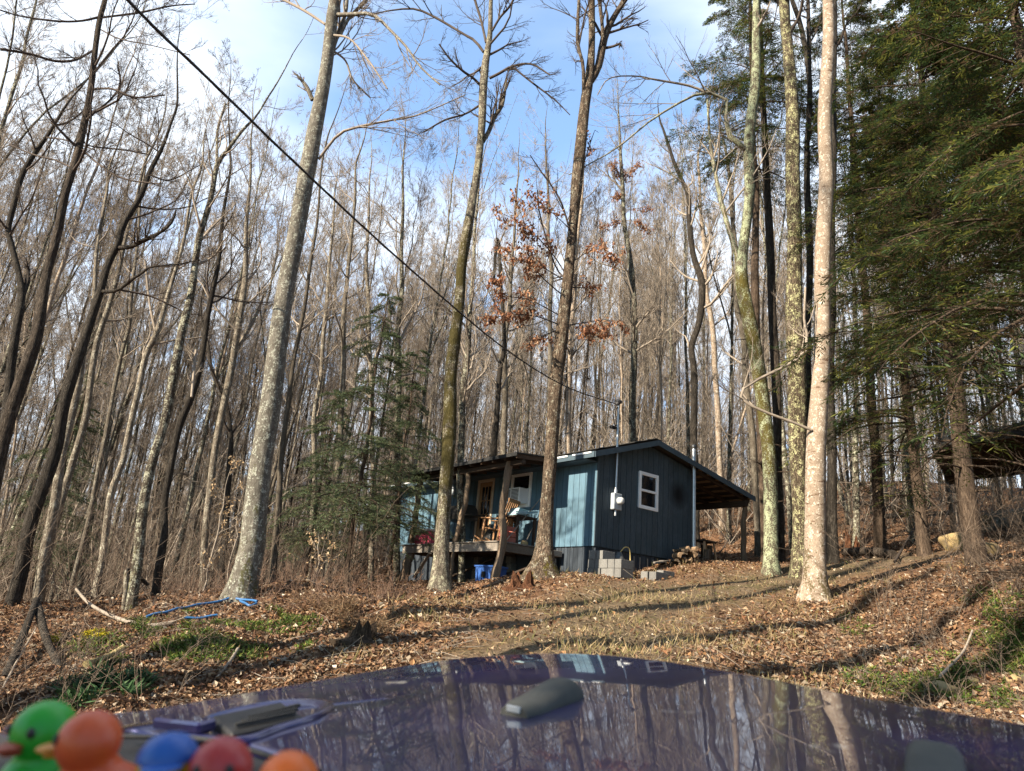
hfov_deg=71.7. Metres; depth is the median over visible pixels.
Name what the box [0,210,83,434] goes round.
bare tree
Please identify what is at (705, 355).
bare tree
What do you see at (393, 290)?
bare tree
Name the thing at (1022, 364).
bare tree
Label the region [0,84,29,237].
bare tree
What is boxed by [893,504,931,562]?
fallen branch
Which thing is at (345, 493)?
hemlock tree
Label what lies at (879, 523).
hemlock tree
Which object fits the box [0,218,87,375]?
bare tree
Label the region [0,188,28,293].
bare tree
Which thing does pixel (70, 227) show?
bare tree
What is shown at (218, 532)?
beech sapling
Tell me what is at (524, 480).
window
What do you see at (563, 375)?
bare tree
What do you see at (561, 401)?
bare tree
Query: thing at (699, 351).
bare tree
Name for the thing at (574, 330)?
bare tree
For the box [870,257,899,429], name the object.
bare tree
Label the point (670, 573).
concrete block
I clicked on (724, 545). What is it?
fallen branch
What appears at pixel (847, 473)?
bare tree
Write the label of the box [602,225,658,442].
bare tree
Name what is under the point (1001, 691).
clubmoss
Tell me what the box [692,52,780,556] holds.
maple tree
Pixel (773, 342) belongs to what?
cherry tree
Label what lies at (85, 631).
yellow daffodil flowers
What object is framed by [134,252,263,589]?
maple tree
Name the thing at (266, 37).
sky
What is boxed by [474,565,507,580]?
storage tote
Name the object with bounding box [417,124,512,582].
maple tree
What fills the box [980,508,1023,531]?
fallen log
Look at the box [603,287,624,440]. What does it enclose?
bare tree
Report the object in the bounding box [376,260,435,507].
bare tree
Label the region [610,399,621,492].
service mast
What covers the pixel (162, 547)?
maple tree
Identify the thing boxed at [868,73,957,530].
bare tree
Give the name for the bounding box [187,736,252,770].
rubber duck
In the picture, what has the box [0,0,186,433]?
bare tree
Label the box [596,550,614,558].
concrete block
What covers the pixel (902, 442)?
bare tree
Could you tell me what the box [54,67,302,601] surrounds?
bare tree
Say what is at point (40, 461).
bare tree
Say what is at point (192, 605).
plastic pipe
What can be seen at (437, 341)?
bare tree
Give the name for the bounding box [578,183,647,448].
bare tree
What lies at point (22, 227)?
bare tree
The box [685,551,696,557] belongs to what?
firewood log
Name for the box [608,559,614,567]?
concrete block
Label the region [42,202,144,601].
bare tree
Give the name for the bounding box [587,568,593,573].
concrete block
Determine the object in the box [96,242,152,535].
bare tree
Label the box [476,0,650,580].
oak tree
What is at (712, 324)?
beech tree
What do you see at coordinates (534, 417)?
bare tree
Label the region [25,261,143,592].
bare tree
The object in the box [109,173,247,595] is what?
bare tree
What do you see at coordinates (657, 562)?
plank
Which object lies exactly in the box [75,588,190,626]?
fallen branch
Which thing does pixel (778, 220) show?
bare tree
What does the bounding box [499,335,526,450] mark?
bare tree
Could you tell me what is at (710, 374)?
bare tree
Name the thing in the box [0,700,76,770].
rubber duck
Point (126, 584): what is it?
broken snag
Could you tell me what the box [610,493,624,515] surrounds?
electric meter
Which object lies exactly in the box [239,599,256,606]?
plastic pipe
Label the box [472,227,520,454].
bare tree
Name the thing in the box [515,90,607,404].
maple tree
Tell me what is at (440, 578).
oak tree
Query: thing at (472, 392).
bare tree
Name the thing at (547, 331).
bare tree
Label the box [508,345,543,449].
bare tree
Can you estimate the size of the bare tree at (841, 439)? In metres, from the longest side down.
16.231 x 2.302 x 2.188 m
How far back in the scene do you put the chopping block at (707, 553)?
18.69 m
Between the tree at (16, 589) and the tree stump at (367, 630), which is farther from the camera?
the tree at (16, 589)
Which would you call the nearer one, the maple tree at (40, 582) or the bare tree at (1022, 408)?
the maple tree at (40, 582)
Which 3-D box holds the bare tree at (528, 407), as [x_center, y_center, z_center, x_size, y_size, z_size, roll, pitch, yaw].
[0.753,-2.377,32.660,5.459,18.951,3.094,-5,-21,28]
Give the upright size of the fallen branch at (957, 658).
0.667 m
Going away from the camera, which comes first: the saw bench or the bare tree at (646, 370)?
the saw bench
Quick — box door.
[473,478,494,540]
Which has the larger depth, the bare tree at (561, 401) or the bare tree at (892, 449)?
the bare tree at (561, 401)
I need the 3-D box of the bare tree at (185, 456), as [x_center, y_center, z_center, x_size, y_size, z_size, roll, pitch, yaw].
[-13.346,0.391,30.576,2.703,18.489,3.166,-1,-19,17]
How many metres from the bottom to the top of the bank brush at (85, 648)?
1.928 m
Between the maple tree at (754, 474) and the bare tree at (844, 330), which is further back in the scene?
the bare tree at (844, 330)
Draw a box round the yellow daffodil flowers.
[51,627,108,641]
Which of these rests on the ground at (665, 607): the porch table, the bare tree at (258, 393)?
the bare tree at (258, 393)
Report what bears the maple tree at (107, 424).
on the ground at (665, 607)
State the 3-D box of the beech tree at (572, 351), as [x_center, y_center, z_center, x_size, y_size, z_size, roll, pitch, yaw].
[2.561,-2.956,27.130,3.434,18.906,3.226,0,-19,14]
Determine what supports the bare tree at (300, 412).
on the ground at (665, 607)
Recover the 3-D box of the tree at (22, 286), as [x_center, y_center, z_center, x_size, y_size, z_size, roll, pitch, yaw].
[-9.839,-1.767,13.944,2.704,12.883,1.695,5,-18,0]
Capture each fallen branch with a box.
[1,597,39,679]
[1,628,35,690]
[35,601,62,668]
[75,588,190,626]
[82,645,124,666]
[214,647,239,679]
[280,617,327,640]
[713,535,730,555]
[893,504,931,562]
[938,630,973,677]
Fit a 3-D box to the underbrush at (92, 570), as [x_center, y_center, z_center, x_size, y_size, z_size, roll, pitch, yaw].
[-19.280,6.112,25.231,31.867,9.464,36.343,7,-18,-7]
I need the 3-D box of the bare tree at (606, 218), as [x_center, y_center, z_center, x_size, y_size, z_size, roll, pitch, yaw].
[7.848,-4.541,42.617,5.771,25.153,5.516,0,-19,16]
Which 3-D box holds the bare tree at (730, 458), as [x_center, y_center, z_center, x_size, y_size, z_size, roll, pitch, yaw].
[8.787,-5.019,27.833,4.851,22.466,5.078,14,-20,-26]
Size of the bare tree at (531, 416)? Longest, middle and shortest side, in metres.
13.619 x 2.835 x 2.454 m
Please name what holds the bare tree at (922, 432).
on the ground at (665, 607)
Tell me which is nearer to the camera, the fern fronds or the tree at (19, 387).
the fern fronds
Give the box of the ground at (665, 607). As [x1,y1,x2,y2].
[0,481,1023,720]
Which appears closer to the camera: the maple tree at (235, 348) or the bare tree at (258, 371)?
the maple tree at (235, 348)
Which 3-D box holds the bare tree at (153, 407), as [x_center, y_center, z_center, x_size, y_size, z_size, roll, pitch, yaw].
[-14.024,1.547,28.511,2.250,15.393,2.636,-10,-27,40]
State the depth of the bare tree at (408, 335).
33.88 m
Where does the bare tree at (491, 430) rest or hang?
on the ground at (665, 607)
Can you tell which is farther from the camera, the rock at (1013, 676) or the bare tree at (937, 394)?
the bare tree at (937, 394)
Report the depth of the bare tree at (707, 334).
49.00 m
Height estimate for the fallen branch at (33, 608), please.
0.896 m
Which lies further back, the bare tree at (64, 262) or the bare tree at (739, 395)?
the bare tree at (739, 395)
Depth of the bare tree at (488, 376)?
46.22 m
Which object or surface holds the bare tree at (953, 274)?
on the ground at (665, 607)
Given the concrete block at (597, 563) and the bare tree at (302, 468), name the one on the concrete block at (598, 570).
the concrete block at (597, 563)
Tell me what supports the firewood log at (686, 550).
on the firewood log
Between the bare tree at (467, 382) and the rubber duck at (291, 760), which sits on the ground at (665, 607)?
the bare tree at (467, 382)
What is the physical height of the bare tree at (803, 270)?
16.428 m
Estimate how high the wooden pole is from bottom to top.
1.367 m
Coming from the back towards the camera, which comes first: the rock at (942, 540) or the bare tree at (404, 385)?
the bare tree at (404, 385)
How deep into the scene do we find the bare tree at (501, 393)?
44.52 m
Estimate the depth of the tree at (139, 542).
13.92 m
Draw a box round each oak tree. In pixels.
[373,0,574,592]
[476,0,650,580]
[779,0,807,578]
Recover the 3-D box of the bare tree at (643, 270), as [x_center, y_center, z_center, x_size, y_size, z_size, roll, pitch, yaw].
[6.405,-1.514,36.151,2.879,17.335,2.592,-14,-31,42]
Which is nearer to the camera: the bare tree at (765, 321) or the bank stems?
the bank stems
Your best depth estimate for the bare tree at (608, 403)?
38.22 m
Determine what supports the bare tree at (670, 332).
on the ground at (665, 607)
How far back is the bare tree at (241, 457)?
31.89 m
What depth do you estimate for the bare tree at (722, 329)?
44.78 m
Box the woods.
[0,90,1023,595]
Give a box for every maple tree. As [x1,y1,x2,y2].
[31,100,200,601]
[43,21,194,601]
[67,94,204,598]
[90,96,267,597]
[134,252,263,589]
[151,38,272,595]
[178,47,274,591]
[220,0,505,602]
[290,99,382,580]
[301,119,411,580]
[314,84,402,583]
[338,50,439,582]
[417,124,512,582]
[431,200,561,456]
[470,134,558,454]
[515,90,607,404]
[524,0,784,575]
[581,41,691,441]
[634,94,760,548]
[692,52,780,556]
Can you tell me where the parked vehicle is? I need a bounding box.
[0,653,1023,770]
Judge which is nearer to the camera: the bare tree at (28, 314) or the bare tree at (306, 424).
the bare tree at (28, 314)
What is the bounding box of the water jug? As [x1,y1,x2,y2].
[615,547,630,559]
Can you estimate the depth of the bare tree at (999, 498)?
23.70 m
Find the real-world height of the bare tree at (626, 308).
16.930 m
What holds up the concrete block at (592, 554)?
on the concrete block at (591, 563)
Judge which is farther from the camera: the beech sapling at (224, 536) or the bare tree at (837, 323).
the bare tree at (837, 323)
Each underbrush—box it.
[0,420,430,613]
[340,435,752,575]
[712,451,1023,639]
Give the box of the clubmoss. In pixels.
[835,581,1023,709]
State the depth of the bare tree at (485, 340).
41.91 m
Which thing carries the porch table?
on the cabin
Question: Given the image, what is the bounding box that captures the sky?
[0,0,1023,532]
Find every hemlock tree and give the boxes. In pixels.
[266,387,360,583]
[270,289,434,589]
[322,344,458,582]
[660,0,849,562]
[768,0,1023,585]
[779,0,1023,565]
[779,95,1023,556]
[785,0,919,548]
[829,0,1023,461]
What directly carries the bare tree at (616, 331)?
on the ground at (665, 607)
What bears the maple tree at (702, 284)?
on the ground at (665, 607)
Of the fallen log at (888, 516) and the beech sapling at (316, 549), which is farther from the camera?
the fallen log at (888, 516)
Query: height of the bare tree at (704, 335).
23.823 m
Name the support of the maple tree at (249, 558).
on the ground at (665, 607)
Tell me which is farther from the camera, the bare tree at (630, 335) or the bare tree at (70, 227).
the bare tree at (630, 335)
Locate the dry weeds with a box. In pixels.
[284,583,396,635]
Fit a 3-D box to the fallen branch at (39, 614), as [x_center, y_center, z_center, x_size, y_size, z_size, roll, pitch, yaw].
[-5.828,3.105,8.900,1.828,0.719,0.108,-12,-25,43]
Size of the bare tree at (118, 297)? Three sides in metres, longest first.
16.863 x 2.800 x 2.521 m
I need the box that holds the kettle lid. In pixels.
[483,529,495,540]
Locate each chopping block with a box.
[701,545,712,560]
[703,549,710,559]
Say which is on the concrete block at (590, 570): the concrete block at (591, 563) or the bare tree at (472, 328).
the concrete block at (591, 563)
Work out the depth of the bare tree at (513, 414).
41.62 m
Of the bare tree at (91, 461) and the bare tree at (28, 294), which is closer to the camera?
the bare tree at (28, 294)
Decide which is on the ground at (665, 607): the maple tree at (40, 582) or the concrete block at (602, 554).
the maple tree at (40, 582)
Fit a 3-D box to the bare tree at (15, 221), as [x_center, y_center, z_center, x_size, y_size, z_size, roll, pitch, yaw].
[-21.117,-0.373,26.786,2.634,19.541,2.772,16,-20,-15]
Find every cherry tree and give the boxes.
[727,0,797,562]
[761,0,822,435]
[826,0,868,563]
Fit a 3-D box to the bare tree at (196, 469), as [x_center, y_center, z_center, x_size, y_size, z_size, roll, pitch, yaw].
[-8.532,-2.395,22.010,5.300,18.372,3.009,-5,-21,29]
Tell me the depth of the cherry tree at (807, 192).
22.41 m
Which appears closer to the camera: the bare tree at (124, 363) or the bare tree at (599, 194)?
the bare tree at (124, 363)
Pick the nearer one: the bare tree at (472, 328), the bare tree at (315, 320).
the bare tree at (315, 320)
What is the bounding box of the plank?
[653,553,713,563]
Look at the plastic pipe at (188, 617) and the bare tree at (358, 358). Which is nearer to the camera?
the plastic pipe at (188, 617)
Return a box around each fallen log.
[841,547,897,558]
[885,510,958,518]
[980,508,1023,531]
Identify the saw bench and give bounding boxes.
[696,539,716,559]
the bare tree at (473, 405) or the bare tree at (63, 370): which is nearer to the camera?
the bare tree at (63, 370)
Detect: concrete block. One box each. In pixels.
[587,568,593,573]
[588,559,594,567]
[589,550,596,558]
[594,568,600,575]
[595,559,600,567]
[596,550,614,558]
[601,559,607,567]
[601,568,606,575]
[607,568,621,578]
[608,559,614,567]
[614,568,632,578]
[615,559,632,569]
[641,571,648,579]
[649,571,667,580]
[657,570,674,577]
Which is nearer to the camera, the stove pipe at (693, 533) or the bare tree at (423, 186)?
the stove pipe at (693, 533)
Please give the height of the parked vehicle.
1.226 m
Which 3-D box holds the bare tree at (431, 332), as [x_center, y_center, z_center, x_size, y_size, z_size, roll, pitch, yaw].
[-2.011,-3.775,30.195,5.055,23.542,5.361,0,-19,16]
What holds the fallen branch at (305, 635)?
on the ground at (665, 607)
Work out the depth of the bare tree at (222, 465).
36.11 m
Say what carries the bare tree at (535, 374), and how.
on the ground at (665, 607)
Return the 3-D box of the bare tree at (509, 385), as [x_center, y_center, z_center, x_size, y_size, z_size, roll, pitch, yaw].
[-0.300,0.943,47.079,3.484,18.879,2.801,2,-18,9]
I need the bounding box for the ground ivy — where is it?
[57,603,322,666]
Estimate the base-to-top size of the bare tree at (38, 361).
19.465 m
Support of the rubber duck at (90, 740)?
on the parked vehicle
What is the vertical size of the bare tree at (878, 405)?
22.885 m
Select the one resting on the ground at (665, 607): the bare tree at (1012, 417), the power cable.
the bare tree at (1012, 417)
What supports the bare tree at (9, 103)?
on the ground at (665, 607)
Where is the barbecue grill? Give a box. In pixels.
[449,505,485,540]
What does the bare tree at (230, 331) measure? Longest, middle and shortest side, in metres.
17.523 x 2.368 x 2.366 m
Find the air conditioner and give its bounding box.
[496,487,527,532]
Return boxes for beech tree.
[530,135,622,452]
[663,122,748,534]
[697,0,840,602]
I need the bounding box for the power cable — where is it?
[126,0,615,403]
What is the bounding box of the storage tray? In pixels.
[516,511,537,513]
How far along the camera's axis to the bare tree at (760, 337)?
37.26 m
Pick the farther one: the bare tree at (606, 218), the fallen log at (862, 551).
the bare tree at (606, 218)
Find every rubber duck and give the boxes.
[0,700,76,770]
[35,709,136,770]
[136,731,198,770]
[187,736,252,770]
[260,750,317,770]
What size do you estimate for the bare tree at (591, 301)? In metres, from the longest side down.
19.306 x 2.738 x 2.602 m
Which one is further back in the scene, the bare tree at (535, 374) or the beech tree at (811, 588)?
the bare tree at (535, 374)
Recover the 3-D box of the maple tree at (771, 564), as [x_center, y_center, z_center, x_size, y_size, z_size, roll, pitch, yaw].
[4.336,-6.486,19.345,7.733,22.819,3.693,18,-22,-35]
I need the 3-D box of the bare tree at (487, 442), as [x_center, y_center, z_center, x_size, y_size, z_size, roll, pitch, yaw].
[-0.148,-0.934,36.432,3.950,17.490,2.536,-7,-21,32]
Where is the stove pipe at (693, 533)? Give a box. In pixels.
[690,444,695,546]
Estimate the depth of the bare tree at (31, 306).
28.55 m
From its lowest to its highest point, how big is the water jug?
0.524 m
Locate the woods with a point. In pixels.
(24, 446)
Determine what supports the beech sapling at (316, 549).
on the ground at (665, 607)
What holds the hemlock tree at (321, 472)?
on the ground at (665, 607)
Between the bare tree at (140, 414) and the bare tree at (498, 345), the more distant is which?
the bare tree at (498, 345)
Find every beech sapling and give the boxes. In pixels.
[191,454,247,590]
[206,481,274,582]
[282,529,344,582]
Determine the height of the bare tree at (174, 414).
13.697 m
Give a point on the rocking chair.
(514, 504)
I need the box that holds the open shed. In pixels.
[931,421,1023,531]
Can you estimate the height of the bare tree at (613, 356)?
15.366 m
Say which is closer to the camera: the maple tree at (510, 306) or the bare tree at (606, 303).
the maple tree at (510, 306)
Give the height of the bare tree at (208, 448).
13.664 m
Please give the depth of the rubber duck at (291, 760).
0.49 m
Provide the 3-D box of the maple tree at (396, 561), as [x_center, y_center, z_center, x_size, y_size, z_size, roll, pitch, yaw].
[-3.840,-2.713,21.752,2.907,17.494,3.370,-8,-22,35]
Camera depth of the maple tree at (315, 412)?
21.33 m
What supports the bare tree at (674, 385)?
on the ground at (665, 607)
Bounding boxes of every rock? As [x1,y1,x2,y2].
[932,680,958,696]
[937,532,962,550]
[966,676,979,683]
[985,542,999,554]
[1004,674,1021,682]
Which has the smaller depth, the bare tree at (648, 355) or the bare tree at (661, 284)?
the bare tree at (661, 284)
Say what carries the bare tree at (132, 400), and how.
on the ground at (665, 607)
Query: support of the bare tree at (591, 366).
on the ground at (665, 607)
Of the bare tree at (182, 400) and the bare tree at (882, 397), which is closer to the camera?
the bare tree at (182, 400)
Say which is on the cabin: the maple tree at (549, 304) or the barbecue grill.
the barbecue grill
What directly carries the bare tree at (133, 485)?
on the ground at (665, 607)
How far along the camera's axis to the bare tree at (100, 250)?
22.50 m
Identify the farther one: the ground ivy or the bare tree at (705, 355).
the bare tree at (705, 355)
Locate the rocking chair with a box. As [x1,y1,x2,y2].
[474,498,520,540]
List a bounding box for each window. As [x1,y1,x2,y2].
[511,472,532,507]
[638,471,658,511]
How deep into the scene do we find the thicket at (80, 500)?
18.76 m
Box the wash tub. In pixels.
[498,508,529,516]
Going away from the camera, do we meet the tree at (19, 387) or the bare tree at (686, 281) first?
the tree at (19, 387)
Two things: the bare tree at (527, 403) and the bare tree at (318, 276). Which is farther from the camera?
the bare tree at (527, 403)
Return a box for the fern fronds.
[42,656,168,707]
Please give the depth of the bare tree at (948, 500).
22.71 m
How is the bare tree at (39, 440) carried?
on the ground at (665, 607)
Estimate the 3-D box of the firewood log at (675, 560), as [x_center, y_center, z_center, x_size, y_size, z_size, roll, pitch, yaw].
[4.016,4.341,17.535,0.126,0.090,0.400,6,-18,-4]
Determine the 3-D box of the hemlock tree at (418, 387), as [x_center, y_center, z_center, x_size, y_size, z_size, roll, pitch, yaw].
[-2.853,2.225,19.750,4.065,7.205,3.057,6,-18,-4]
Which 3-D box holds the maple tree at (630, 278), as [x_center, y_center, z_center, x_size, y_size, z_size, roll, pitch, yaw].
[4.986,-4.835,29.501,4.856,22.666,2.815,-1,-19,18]
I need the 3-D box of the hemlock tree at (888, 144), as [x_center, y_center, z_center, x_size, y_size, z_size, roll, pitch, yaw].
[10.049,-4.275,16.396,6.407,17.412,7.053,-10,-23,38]
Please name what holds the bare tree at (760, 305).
on the ground at (665, 607)
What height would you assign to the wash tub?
0.200 m
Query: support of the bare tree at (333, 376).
on the ground at (665, 607)
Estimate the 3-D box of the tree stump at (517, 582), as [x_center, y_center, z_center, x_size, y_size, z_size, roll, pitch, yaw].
[0.198,3.966,13.995,0.851,0.638,0.848,5,-18,0]
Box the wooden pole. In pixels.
[507,498,540,539]
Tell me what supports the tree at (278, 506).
on the ground at (665, 607)
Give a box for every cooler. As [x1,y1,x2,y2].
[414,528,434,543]
[498,526,516,542]
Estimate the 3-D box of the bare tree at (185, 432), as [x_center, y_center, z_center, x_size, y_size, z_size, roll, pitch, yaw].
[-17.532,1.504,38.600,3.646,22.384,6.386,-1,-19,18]
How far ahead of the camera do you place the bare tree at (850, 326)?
51.11 m
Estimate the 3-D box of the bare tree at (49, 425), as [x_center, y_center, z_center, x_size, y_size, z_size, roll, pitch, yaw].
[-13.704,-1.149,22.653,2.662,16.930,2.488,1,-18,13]
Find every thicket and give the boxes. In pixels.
[0,316,432,600]
[0,374,113,600]
[200,233,803,568]
[562,263,1023,544]
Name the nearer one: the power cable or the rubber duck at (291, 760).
the rubber duck at (291, 760)
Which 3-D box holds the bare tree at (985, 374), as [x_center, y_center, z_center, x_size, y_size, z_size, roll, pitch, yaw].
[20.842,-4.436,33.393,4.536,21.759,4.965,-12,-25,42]
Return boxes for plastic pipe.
[146,597,229,617]
[184,614,217,618]
[235,597,257,601]
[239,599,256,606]
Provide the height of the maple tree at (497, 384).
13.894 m
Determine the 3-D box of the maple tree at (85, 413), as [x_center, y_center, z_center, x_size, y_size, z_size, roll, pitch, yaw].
[-9.269,-2.021,16.029,2.374,14.313,2.229,18,-22,-34]
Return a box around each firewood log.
[670,559,678,562]
[672,552,682,558]
[673,548,688,552]
[678,557,686,562]
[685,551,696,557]
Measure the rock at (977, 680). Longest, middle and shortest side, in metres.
0.246 x 0.191 x 0.151 m
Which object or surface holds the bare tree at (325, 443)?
on the ground at (665, 607)
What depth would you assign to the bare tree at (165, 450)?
28.87 m
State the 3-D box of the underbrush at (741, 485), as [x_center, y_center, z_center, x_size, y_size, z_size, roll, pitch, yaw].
[1.856,5.558,37.457,25.867,11.098,26.268,5,-18,0]
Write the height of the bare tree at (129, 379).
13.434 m
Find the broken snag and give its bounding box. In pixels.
[121,568,148,609]
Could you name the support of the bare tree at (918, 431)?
on the ground at (665, 607)
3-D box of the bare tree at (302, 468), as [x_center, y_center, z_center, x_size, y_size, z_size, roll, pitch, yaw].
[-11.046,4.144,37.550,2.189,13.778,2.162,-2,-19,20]
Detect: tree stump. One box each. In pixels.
[328,619,380,647]
[500,570,534,591]
[840,528,859,552]
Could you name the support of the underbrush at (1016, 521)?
on the ground at (665, 607)
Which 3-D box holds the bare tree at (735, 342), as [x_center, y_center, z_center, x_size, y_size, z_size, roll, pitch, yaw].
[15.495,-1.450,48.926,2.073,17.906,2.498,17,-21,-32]
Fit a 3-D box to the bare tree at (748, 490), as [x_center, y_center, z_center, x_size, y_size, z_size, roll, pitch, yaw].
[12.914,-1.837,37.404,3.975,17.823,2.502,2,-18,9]
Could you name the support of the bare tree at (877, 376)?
on the ground at (665, 607)
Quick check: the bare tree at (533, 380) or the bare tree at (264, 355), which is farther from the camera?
the bare tree at (533, 380)
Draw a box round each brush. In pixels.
[0,566,263,725]
[142,553,440,611]
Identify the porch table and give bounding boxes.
[496,514,537,545]
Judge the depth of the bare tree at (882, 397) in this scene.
37.33 m
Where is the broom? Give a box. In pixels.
[521,515,538,544]
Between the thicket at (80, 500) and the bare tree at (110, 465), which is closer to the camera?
the thicket at (80, 500)
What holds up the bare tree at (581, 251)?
on the ground at (665, 607)
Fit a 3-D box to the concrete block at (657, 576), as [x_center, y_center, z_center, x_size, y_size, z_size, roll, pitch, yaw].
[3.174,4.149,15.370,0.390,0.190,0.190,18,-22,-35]
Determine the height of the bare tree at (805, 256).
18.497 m
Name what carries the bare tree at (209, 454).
on the ground at (665, 607)
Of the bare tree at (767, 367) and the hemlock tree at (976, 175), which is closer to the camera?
the hemlock tree at (976, 175)
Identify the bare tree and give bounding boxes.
[0,0,177,263]
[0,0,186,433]
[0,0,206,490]
[0,41,92,398]
[0,44,183,497]
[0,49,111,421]
[0,65,146,482]
[0,76,231,569]
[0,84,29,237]
[0,95,100,365]
[0,111,28,231]
[0,117,58,250]
[0,124,160,600]
[0,135,49,304]
[0,137,98,404]
[0,158,73,539]
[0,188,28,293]
[0,204,159,542]
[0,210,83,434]
[0,214,105,416]
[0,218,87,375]
[1,55,148,443]
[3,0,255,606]
[6,379,63,518]
[9,229,168,544]
[19,183,122,597]
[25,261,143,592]
[29,12,204,587]
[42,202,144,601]
[49,266,158,591]
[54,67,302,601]
[64,176,202,598]
[66,269,184,516]
[71,26,206,598]
[73,185,203,593]
[88,156,228,592]
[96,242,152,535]
[106,262,236,595]
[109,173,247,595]
[114,288,189,593]
[117,247,223,563]
[117,274,199,535]
[119,235,225,594]
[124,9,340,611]
[138,276,229,528]
[143,392,201,589]
[146,175,242,591]
[161,206,254,589]
[164,259,267,562]
[167,87,347,589]
[168,143,291,577]
[177,297,255,589]
[179,132,299,588]
[183,346,247,573]
[187,109,337,589]
[207,153,311,589]
[207,265,263,562]
[211,232,309,577]
[213,261,304,575]
[226,243,322,507]
[229,113,363,576]
[229,249,311,565]
[242,323,317,452]
[255,161,367,501]
[262,232,365,493]
[263,304,354,579]
[266,310,320,541]
[267,171,370,522]
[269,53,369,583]
[272,248,326,508]
[277,387,322,575]
[280,185,354,528]
[282,109,383,578]
[283,346,328,579]
[291,271,373,548]
[296,228,365,568]
[303,195,479,566]
[320,129,412,582]
[322,355,366,535]
[330,259,407,548]
[343,263,386,563]
[344,264,409,558]
[347,353,391,481]
[360,124,455,572]
[375,239,439,555]
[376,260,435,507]
[378,289,420,550]
[381,245,437,466]
[391,315,423,455]
[404,85,517,470]
[404,270,437,469]
[410,258,455,465]
[411,227,458,468]
[412,215,451,468]
[414,256,480,466]
[420,354,461,468]
[422,312,460,458]
[431,306,478,456]
[447,283,498,461]
[454,223,518,461]
[455,237,520,446]
[455,375,487,462]
[456,237,485,461]
[457,338,496,452]
[470,291,492,459]
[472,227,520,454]
[472,288,501,458]
[475,214,548,453]
[476,139,571,452]
[477,297,509,442]
[480,140,559,453]
[481,139,547,456]
[487,293,538,440]
[489,311,519,446]
[493,222,550,451]
[497,223,554,448]
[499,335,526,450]
[506,202,558,450]
[508,249,546,452]
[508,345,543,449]
[508,359,544,453]
[512,244,560,451]
[524,326,546,441]
[532,291,591,455]
[533,217,562,453]
[533,332,574,452]
[535,168,607,453]
[540,251,607,428]
[542,300,578,453]
[544,310,576,429]
[551,139,606,453]
[561,149,631,451]
[564,322,598,452]
[572,252,608,450]
[576,277,600,449]
[577,247,613,447]
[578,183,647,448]
[578,289,605,446]
[583,169,643,443]
[589,278,631,442]
[591,231,654,437]
[599,241,653,442]
[602,162,692,440]
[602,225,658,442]
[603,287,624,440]
[611,316,642,416]
[613,219,677,430]
[618,257,650,438]
[625,110,697,445]
[626,260,668,439]
[633,150,691,452]
[637,251,665,429]
[643,261,689,452]
[651,85,737,458]
[652,40,806,540]
[659,257,699,447]
[665,253,690,448]
[667,270,691,448]
[668,170,738,462]
[680,286,712,442]
[689,197,726,463]
[689,295,739,441]
[690,283,729,466]
[690,302,710,396]
[693,152,852,524]
[707,218,805,526]
[716,211,786,510]
[721,297,740,476]
[724,294,761,487]
[726,230,785,430]
[728,0,819,548]
[729,217,786,434]
[733,225,786,440]
[739,71,805,506]
[759,147,802,534]
[759,248,782,385]
[766,162,813,434]
[769,235,787,497]
[774,170,813,412]
[778,324,787,424]
[782,194,814,421]
[786,186,817,367]
[794,0,915,546]
[803,227,868,428]
[803,267,846,499]
[805,0,936,543]
[812,247,846,442]
[815,161,859,515]
[834,267,851,446]
[841,209,897,490]
[847,176,914,443]
[859,273,895,513]
[860,214,890,452]
[866,160,962,532]
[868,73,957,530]
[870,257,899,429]
[877,207,925,532]
[884,238,925,523]
[886,192,944,528]
[888,271,928,510]
[890,266,939,511]
[898,82,1006,531]
[908,73,997,434]
[908,255,970,504]
[912,362,941,487]
[921,288,941,499]
[922,343,979,518]
[949,256,995,495]
[953,176,1002,506]
[953,181,1023,492]
[969,249,1020,500]
[979,250,1023,391]
[982,317,1018,497]
[989,248,1023,380]
[994,91,1023,420]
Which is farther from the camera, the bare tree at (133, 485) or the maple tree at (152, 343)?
the bare tree at (133, 485)
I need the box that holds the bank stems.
[800,581,1023,722]
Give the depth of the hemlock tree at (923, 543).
18.83 m
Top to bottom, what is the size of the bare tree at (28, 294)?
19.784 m
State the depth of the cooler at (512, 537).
17.37 m
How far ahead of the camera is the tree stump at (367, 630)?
8.31 m
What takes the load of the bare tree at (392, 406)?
on the ground at (665, 607)
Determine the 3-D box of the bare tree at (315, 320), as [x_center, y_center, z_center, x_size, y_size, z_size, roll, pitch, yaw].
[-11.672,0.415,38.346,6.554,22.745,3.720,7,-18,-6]
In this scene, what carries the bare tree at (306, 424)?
on the ground at (665, 607)
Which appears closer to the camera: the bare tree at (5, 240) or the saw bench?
the saw bench
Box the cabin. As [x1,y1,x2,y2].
[390,438,755,582]
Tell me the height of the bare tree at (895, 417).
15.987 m

